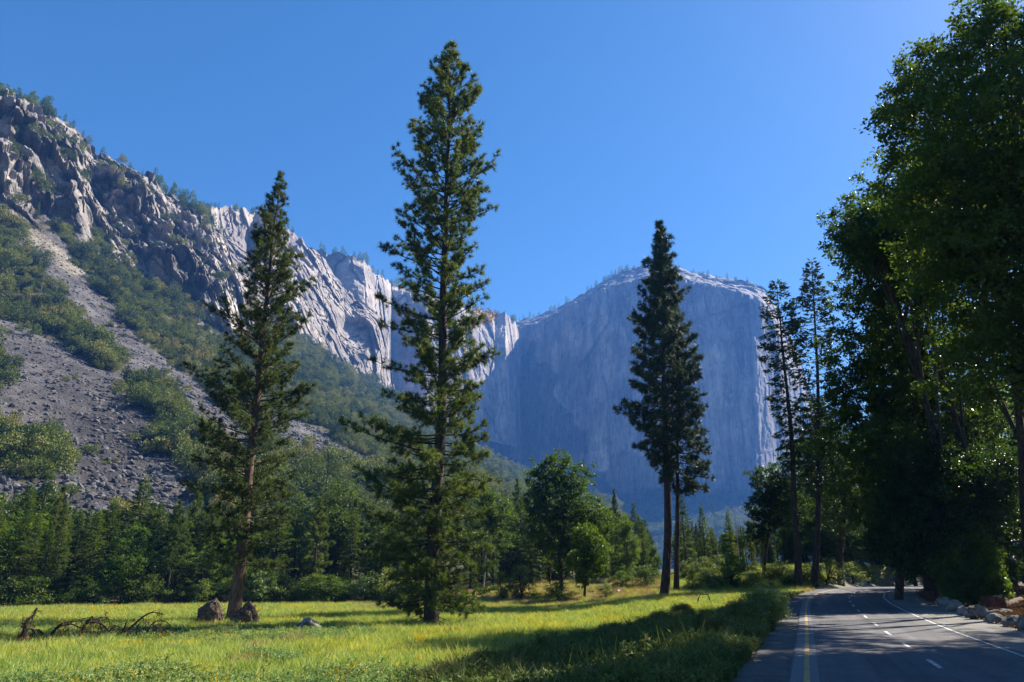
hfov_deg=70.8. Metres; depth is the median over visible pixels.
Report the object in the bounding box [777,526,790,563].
fir tree
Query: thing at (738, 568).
green shrub
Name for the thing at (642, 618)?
willow bush
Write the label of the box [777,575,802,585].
green shrub
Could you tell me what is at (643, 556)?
fir tree
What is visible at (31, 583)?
edge shrub
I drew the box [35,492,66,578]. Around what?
pine tree
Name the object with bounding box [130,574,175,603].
edge shrub
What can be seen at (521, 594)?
green shrub
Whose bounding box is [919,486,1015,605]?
leafy sapling
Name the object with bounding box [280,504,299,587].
fir tree
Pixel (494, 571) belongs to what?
fir tree
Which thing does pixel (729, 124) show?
sky
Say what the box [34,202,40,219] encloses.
slope fir
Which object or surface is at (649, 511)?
wood
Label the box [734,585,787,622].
willow bush
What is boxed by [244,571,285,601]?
edge shrub
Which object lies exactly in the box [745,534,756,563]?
pine tree
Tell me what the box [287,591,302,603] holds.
edge shrub
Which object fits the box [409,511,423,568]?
fir tree
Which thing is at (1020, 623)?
boulder
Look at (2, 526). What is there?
fir tree
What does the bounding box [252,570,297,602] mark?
edge shrub
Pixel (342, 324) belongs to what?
cliff
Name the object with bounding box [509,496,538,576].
fir tree
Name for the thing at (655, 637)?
willow bush
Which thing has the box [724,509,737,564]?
fir tree
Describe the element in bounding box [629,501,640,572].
fir tree
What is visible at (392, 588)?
edge shrub
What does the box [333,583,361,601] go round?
edge shrub
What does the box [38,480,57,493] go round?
scree boulder
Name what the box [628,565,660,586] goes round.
green shrub
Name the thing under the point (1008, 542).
tree
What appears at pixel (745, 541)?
pine tree
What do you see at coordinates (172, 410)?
slope fir
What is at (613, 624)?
willow bush
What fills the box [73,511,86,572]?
pine tree
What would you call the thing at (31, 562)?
fir tree
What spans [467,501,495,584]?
fir tree
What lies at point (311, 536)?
pine tree
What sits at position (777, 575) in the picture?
green shrub
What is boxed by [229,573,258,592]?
edge shrub
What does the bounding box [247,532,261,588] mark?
fir tree
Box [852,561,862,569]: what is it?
green shrub
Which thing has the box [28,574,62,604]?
edge shrub
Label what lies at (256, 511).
pine tree
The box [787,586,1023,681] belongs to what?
road
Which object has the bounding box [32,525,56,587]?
fir tree
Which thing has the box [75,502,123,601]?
fir tree
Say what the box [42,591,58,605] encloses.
edge shrub
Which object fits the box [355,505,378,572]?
pine tree
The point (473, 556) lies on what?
pine tree
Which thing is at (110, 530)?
fir tree
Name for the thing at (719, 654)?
verge weeds
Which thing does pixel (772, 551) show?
fir tree
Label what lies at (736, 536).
dead snag
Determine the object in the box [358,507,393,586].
fir tree
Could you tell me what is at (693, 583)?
green shrub
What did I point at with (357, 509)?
pine tree
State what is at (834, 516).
oak tree
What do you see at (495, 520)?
slender tree
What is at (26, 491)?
fir tree
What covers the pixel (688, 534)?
pine tree
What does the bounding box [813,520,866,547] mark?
oak tree
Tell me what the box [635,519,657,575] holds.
fir tree
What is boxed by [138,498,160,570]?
fir tree
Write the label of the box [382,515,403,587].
fir tree
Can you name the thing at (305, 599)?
edge shrub
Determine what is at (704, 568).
green shrub
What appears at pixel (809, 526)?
oak tree
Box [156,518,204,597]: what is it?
oak tree
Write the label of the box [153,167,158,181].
ridge fir
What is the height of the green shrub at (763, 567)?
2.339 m
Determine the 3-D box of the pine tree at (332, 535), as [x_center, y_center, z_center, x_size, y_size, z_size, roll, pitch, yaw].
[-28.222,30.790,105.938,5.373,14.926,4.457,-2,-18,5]
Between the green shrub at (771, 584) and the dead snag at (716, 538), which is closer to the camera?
the green shrub at (771, 584)
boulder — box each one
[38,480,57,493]
[296,617,320,628]
[935,597,949,609]
[945,599,962,610]
[956,605,964,614]
[962,607,968,617]
[967,605,988,618]
[986,613,1003,623]
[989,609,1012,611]
[1000,615,1017,626]
[1016,616,1023,630]
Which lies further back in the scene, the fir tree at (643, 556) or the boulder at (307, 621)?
the fir tree at (643, 556)
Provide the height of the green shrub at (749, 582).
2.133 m
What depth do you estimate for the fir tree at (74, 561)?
103.96 m
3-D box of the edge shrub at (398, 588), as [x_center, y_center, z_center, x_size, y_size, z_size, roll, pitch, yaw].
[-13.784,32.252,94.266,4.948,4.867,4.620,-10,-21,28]
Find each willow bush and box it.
[470,647,501,664]
[568,627,597,640]
[597,620,623,629]
[634,615,652,622]
[635,632,672,644]
[647,608,672,619]
[651,618,691,636]
[669,602,696,615]
[680,610,735,636]
[715,597,771,618]
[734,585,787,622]
[766,590,795,617]
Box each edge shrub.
[0,574,33,606]
[0,577,18,605]
[0,586,27,603]
[4,575,59,605]
[23,594,40,604]
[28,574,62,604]
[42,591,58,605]
[53,571,110,604]
[55,592,80,604]
[56,581,86,604]
[80,580,110,604]
[110,574,148,604]
[114,573,157,603]
[122,570,171,602]
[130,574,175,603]
[136,589,164,602]
[169,586,194,603]
[179,577,217,602]
[193,583,229,601]
[199,584,225,602]
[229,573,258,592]
[243,581,264,602]
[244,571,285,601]
[246,571,280,603]
[251,591,269,602]
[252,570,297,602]
[277,584,299,601]
[285,577,314,602]
[287,578,305,600]
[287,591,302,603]
[293,572,331,601]
[296,573,340,601]
[303,574,348,602]
[317,585,339,601]
[329,579,357,602]
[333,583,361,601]
[349,570,380,601]
[358,566,400,600]
[371,584,394,601]
[382,578,407,597]
[388,569,413,601]
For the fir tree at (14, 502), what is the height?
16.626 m
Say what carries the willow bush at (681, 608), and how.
on the ground at (771, 662)
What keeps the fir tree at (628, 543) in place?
on the ground at (771, 662)
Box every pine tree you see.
[34,485,71,565]
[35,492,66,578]
[36,503,74,582]
[64,510,75,573]
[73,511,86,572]
[78,507,92,560]
[157,499,193,604]
[159,503,177,544]
[180,485,208,564]
[194,503,219,579]
[251,505,261,539]
[263,515,284,570]
[300,496,336,575]
[307,499,336,577]
[338,500,360,583]
[342,498,365,581]
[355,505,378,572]
[393,525,404,590]
[463,501,480,589]
[463,508,481,583]
[510,478,526,528]
[514,496,529,579]
[542,530,555,582]
[610,488,619,532]
[685,528,694,555]
[691,522,698,561]
[693,523,699,560]
[739,526,746,558]
[741,527,748,562]
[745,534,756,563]
[754,541,759,562]
[764,537,770,562]
[771,529,780,561]
[811,488,837,561]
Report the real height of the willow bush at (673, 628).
1.811 m
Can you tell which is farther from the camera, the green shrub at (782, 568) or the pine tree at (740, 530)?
the pine tree at (740, 530)
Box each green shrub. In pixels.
[492,570,522,599]
[503,564,540,598]
[532,592,546,600]
[543,580,573,600]
[594,579,616,597]
[611,570,632,586]
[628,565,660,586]
[679,560,700,578]
[679,565,697,576]
[682,572,703,590]
[689,556,719,575]
[696,570,715,585]
[700,567,720,576]
[705,574,723,582]
[706,580,720,588]
[711,554,724,568]
[716,553,748,587]
[733,557,758,571]
[734,573,761,588]
[747,571,760,580]
[751,564,773,578]
[762,568,777,577]
[762,582,776,588]
[766,560,793,577]
[773,570,785,578]
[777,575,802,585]
[802,564,820,582]
[804,556,845,585]
[820,559,836,572]
[836,562,871,585]
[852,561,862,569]
[857,562,871,573]
[859,568,879,584]
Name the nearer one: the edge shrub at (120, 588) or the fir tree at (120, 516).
the edge shrub at (120, 588)
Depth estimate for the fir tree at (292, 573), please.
111.04 m
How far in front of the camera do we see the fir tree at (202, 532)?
106.06 m
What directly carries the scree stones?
on the talus hill at (76, 208)
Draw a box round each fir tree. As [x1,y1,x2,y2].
[0,482,40,589]
[0,501,8,572]
[4,492,18,544]
[4,496,35,593]
[5,471,56,580]
[19,512,44,589]
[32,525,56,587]
[38,520,71,604]
[56,519,81,593]
[60,510,88,592]
[64,509,79,586]
[64,528,78,591]
[69,510,107,604]
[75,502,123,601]
[79,532,97,588]
[93,498,120,599]
[100,508,123,602]
[106,474,160,598]
[119,515,133,572]
[137,535,148,574]
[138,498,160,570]
[142,504,167,589]
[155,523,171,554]
[159,506,196,603]
[159,518,174,601]
[185,519,215,598]
[193,513,212,579]
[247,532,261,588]
[259,502,297,602]
[266,538,278,584]
[277,515,306,578]
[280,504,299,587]
[281,492,306,600]
[296,498,345,585]
[332,513,355,583]
[336,507,366,596]
[354,522,372,581]
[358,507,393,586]
[365,524,394,599]
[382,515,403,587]
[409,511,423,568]
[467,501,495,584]
[467,506,484,583]
[484,499,500,585]
[494,496,519,579]
[494,512,518,578]
[498,528,508,577]
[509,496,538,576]
[510,499,547,583]
[522,516,545,579]
[537,508,557,580]
[546,517,572,580]
[562,531,576,580]
[601,536,611,578]
[602,510,618,577]
[611,522,624,576]
[616,515,634,570]
[622,534,633,574]
[623,513,637,575]
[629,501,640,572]
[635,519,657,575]
[635,535,656,567]
[636,517,650,577]
[637,518,651,575]
[672,494,697,570]
[697,503,712,567]
[707,531,719,564]
[711,528,717,555]
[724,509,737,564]
[737,526,746,560]
[758,541,762,563]
[760,527,777,563]
[767,528,778,562]
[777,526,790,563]
[784,519,794,563]
[807,505,834,561]
[807,521,832,562]
[821,451,870,567]
[851,304,941,590]
[857,282,989,596]
[863,283,979,576]
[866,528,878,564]
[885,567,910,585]
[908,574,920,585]
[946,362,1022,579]
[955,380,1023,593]
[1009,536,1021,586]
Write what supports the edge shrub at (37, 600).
on the ground at (771, 662)
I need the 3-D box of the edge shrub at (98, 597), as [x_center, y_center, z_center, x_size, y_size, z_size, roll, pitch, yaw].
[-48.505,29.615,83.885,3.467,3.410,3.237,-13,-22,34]
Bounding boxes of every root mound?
[189,598,225,623]
[227,600,260,623]
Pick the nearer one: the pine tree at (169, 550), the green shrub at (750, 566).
the pine tree at (169, 550)
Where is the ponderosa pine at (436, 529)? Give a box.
[336,39,502,623]
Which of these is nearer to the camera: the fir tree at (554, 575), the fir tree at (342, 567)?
the fir tree at (342, 567)
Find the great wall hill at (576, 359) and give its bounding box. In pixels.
[475,266,868,568]
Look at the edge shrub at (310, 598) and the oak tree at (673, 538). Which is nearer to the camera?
the edge shrub at (310, 598)
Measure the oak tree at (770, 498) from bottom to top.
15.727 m
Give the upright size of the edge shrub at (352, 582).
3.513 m
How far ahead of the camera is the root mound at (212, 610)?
47.09 m
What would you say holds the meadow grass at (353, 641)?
on the ground at (771, 662)
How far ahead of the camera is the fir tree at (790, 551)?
125.03 m
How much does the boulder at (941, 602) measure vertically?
0.978 m
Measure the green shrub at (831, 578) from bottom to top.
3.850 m
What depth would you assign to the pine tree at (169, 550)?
90.49 m
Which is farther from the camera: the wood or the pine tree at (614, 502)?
the wood
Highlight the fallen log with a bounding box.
[1006,597,1023,604]
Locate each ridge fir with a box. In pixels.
[16,87,21,97]
[40,97,49,114]
[51,108,57,117]
[85,135,92,143]
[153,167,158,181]
[156,175,166,191]
[171,183,177,195]
[178,193,183,204]
[188,190,196,202]
[211,214,216,227]
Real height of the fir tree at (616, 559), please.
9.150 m
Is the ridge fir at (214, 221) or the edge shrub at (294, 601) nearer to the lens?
the edge shrub at (294, 601)
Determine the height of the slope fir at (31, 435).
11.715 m
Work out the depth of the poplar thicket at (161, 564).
100.11 m
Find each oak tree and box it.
[0,510,51,585]
[7,513,71,577]
[10,506,94,544]
[96,522,161,597]
[100,546,142,597]
[149,541,199,603]
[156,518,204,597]
[198,533,245,592]
[218,533,278,595]
[226,532,272,583]
[284,479,374,584]
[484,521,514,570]
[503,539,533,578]
[516,448,619,593]
[610,515,642,577]
[645,545,662,575]
[672,532,694,566]
[683,543,697,564]
[715,532,749,558]
[717,531,739,559]
[742,462,803,571]
[757,436,857,562]
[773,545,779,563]
[782,540,801,562]
[790,521,812,562]
[792,396,877,585]
[795,181,1016,599]
[799,502,861,548]
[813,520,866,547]
[816,164,980,604]
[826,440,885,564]
[848,0,1023,436]
[850,206,993,520]
[858,424,1020,596]
[859,194,1023,561]
[873,121,1023,375]
[939,365,1023,583]
[954,390,1023,535]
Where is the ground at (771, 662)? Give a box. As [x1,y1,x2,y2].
[57,563,1023,681]
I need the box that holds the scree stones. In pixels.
[0,215,373,523]
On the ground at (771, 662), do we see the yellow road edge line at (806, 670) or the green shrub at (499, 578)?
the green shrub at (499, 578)
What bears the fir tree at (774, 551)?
on the ground at (771, 662)
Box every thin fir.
[756,279,813,586]
[787,258,842,586]
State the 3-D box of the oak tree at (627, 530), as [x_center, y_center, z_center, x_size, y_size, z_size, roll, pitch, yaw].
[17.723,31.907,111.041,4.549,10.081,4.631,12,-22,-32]
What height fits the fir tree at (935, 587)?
29.685 m
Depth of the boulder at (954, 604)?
42.42 m
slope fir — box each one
[19,426,40,460]
[31,258,39,272]
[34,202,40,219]
[165,401,176,420]
[173,374,180,392]
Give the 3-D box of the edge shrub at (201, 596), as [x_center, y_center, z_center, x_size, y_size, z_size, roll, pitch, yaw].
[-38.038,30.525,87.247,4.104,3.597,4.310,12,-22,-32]
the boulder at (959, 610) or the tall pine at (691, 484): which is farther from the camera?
the tall pine at (691, 484)
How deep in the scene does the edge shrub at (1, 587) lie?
79.71 m
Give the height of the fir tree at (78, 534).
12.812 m
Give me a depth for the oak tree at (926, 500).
49.42 m
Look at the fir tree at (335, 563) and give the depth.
108.70 m
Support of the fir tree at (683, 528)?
on the ground at (771, 662)
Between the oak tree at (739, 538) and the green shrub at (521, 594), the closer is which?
the green shrub at (521, 594)
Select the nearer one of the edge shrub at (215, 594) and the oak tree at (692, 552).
the edge shrub at (215, 594)
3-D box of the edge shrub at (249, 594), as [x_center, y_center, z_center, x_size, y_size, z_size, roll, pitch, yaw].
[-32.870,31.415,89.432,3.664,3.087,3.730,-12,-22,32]
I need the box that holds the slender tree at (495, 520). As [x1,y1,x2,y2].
[467,485,519,585]
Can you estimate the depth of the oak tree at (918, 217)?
49.43 m
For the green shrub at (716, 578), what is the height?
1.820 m
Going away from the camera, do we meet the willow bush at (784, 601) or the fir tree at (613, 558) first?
the willow bush at (784, 601)
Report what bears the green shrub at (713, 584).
on the ground at (771, 662)
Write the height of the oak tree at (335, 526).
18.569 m
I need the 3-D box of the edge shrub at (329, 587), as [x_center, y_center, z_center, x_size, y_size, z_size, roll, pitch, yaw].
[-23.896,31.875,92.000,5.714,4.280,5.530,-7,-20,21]
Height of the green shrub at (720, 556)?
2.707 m
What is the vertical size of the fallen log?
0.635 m
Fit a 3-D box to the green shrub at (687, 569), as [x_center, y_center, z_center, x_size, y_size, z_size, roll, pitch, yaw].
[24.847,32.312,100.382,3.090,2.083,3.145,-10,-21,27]
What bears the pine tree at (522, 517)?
on the ground at (771, 662)
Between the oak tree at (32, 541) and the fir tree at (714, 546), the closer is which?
the oak tree at (32, 541)
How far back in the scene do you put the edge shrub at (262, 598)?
88.85 m
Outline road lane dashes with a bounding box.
[848,587,942,667]
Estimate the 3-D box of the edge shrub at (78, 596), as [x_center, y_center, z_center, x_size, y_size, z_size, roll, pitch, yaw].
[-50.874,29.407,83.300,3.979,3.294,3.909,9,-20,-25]
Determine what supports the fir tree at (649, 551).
on the ground at (771, 662)
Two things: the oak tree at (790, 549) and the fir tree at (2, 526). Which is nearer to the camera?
the fir tree at (2, 526)
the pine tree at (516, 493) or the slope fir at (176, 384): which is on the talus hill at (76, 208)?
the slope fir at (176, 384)
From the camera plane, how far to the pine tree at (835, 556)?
126.54 m
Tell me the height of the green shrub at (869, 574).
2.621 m
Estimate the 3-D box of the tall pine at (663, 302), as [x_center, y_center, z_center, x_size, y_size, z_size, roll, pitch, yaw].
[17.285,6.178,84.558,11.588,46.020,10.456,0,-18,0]
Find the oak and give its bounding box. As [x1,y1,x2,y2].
[563,520,614,597]
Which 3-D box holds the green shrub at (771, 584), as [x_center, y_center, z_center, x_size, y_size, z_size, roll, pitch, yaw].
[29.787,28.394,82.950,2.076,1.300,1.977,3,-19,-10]
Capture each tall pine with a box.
[611,219,703,594]
[661,347,715,590]
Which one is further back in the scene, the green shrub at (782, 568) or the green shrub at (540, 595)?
the green shrub at (782, 568)
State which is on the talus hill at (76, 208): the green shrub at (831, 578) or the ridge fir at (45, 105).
the ridge fir at (45, 105)
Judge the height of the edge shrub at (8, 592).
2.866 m
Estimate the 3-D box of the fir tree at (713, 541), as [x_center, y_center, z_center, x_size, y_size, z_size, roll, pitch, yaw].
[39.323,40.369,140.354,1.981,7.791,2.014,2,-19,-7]
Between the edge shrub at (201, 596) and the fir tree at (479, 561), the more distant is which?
the fir tree at (479, 561)
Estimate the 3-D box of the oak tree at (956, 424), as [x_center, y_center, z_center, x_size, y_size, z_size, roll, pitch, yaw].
[34.786,2.055,56.549,12.217,35.232,12.275,0,-18,0]
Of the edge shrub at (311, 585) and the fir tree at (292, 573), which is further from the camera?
the fir tree at (292, 573)
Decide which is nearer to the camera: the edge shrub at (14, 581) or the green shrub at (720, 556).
the edge shrub at (14, 581)
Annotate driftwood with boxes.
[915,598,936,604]
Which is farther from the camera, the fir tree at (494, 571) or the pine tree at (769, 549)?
the pine tree at (769, 549)
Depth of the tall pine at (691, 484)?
88.42 m
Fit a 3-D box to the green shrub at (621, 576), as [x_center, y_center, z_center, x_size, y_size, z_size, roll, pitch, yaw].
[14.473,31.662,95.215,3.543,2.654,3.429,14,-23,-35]
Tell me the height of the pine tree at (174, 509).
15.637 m
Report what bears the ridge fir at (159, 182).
on the talus hill at (76, 208)
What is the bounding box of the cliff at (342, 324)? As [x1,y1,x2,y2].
[200,205,394,388]
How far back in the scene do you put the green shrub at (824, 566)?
98.66 m
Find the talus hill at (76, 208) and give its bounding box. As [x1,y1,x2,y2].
[0,88,574,594]
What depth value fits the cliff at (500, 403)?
1943.21 m
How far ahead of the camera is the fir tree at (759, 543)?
140.07 m
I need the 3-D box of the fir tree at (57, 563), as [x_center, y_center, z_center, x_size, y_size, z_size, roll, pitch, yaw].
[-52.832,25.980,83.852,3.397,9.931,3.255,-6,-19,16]
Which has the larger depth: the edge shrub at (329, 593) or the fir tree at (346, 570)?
the fir tree at (346, 570)
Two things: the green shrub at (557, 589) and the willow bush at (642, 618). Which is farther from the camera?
the green shrub at (557, 589)
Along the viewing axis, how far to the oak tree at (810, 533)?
148.13 m
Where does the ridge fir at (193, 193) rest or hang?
on the talus hill at (76, 208)
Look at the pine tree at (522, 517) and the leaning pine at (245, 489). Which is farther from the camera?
the pine tree at (522, 517)
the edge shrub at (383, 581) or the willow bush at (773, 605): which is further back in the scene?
the edge shrub at (383, 581)
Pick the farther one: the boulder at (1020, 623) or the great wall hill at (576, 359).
the great wall hill at (576, 359)
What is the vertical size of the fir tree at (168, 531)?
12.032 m
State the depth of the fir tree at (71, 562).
97.89 m
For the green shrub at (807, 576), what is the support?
on the ground at (771, 662)
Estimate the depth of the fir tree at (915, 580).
111.90 m
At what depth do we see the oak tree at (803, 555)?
154.92 m
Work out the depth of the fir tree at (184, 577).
96.83 m
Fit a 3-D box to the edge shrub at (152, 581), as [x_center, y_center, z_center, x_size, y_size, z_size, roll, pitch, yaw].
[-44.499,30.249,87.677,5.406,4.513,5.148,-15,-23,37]
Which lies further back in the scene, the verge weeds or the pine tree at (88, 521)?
the pine tree at (88, 521)
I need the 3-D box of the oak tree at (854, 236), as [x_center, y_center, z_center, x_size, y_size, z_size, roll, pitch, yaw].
[31.298,1.655,52.262,11.046,33.652,13.107,15,-24,-39]
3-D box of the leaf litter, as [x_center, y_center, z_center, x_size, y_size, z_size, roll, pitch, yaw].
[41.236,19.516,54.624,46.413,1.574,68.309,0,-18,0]
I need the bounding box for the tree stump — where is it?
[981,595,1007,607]
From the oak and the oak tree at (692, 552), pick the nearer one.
the oak
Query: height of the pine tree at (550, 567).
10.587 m
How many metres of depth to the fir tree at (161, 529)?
103.85 m
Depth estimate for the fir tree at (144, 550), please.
98.07 m
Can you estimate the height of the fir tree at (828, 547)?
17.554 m
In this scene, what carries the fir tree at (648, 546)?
on the ground at (771, 662)
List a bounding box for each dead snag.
[712,504,720,562]
[733,508,740,560]
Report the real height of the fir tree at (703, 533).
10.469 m
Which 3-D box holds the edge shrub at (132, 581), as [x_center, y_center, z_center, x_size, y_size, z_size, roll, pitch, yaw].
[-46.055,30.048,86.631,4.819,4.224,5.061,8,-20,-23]
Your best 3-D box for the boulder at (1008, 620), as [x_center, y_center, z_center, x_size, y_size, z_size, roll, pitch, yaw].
[21.954,12.380,31.610,0.927,0.674,0.701,4,-19,-11]
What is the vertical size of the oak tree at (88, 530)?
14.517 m
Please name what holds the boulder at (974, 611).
on the ground at (771, 662)
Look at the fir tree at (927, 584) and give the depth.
69.12 m
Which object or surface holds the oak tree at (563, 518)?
on the ground at (771, 662)
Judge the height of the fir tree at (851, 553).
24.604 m
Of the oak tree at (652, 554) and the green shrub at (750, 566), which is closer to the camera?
the green shrub at (750, 566)
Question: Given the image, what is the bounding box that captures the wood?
[587,485,1017,564]
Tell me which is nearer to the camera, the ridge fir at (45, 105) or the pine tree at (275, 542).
the pine tree at (275, 542)
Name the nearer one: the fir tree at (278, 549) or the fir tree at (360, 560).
the fir tree at (278, 549)
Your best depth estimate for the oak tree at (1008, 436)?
74.92 m
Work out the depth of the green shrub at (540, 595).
86.16 m
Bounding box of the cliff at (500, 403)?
[309,247,520,449]
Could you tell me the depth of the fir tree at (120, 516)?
102.95 m
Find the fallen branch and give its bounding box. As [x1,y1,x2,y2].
[11,607,175,643]
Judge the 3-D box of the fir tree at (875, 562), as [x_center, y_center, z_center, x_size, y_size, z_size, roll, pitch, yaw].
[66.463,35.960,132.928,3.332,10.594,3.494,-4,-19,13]
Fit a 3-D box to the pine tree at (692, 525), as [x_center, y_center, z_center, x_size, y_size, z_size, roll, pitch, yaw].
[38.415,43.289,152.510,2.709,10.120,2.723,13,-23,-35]
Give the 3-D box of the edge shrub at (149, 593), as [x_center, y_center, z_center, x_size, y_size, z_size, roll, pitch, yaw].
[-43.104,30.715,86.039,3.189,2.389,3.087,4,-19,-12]
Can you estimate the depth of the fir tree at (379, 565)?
99.05 m
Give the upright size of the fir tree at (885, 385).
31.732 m
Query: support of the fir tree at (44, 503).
on the ground at (771, 662)
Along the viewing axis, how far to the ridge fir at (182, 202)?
743.38 m
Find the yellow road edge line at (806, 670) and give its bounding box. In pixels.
[804,586,880,681]
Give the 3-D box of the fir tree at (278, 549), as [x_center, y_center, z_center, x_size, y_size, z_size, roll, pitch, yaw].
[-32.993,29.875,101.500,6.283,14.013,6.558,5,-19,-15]
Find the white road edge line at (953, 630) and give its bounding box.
[883,587,1023,656]
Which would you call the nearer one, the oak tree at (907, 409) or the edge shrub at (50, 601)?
the oak tree at (907, 409)
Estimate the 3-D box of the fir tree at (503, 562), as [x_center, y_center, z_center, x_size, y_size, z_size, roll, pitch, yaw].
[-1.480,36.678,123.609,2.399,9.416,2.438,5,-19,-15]
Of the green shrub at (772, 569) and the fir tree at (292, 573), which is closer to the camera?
the green shrub at (772, 569)
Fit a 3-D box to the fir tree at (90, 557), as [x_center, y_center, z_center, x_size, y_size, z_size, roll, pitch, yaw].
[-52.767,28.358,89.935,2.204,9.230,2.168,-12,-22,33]
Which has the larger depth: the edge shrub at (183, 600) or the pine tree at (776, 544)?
the pine tree at (776, 544)
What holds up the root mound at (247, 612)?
on the ground at (771, 662)
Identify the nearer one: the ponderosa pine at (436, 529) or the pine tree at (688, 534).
the ponderosa pine at (436, 529)
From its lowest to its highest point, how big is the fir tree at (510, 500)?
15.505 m
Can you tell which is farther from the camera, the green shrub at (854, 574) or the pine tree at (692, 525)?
the pine tree at (692, 525)
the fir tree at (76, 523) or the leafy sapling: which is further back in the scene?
the fir tree at (76, 523)
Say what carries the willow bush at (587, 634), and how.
on the ground at (771, 662)
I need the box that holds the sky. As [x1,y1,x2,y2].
[0,0,1023,439]
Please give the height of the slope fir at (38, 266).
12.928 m
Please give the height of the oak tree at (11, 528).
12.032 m
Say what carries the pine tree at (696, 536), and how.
on the ground at (771, 662)
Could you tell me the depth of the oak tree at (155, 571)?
98.85 m
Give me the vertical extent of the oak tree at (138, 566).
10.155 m
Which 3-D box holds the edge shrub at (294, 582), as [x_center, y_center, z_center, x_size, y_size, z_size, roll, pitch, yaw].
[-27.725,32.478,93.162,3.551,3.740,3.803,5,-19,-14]
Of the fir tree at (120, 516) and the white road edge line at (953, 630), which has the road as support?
the white road edge line at (953, 630)
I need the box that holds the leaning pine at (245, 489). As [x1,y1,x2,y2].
[177,170,319,619]
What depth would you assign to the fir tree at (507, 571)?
113.20 m
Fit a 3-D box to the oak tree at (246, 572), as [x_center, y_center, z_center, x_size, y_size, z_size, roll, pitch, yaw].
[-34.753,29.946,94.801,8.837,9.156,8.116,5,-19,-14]
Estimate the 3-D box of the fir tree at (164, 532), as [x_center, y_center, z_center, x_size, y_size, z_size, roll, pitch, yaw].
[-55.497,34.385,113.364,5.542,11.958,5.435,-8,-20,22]
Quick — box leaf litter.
[914,586,1023,628]
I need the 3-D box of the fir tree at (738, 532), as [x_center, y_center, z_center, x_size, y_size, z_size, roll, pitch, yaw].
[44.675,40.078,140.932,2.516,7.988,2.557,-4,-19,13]
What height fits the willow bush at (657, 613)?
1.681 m
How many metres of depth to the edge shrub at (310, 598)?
90.91 m
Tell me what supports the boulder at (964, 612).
on the ground at (771, 662)
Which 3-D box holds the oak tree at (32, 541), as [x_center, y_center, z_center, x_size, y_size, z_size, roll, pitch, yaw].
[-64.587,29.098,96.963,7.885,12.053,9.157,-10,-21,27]
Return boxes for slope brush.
[0,85,635,552]
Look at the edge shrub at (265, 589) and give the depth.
89.46 m
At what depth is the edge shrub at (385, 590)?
93.61 m
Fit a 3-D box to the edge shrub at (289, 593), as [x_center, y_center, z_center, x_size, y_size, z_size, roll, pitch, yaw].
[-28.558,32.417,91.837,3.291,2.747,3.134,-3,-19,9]
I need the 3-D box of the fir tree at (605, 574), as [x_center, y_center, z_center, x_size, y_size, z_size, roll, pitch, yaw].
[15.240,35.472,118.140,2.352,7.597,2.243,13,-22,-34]
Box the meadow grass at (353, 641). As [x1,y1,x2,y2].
[0,562,850,681]
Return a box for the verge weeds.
[293,589,804,681]
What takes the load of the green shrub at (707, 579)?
on the ground at (771, 662)
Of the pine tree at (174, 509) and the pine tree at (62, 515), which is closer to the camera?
the pine tree at (62, 515)
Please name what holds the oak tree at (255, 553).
on the ground at (771, 662)
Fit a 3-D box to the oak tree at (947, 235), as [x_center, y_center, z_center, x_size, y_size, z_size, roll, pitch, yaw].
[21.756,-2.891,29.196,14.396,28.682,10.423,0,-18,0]
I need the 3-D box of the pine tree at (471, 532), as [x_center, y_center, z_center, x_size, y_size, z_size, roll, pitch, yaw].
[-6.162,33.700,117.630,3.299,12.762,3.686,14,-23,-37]
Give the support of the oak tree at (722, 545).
on the ground at (771, 662)
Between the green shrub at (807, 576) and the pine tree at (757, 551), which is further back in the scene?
the pine tree at (757, 551)
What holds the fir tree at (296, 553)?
on the ground at (771, 662)
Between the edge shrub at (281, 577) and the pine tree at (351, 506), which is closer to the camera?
the edge shrub at (281, 577)
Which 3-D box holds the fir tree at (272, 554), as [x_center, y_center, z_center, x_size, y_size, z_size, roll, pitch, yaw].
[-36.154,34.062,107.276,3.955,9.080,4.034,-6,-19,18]
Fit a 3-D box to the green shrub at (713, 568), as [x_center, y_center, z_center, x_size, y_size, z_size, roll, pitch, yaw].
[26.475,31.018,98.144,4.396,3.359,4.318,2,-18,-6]
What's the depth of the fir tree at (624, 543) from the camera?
129.78 m
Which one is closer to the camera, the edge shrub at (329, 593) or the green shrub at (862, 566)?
the edge shrub at (329, 593)
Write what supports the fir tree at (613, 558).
on the ground at (771, 662)
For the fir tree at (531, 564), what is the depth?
113.93 m
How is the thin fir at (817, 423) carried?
on the ground at (771, 662)
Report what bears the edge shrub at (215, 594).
on the ground at (771, 662)

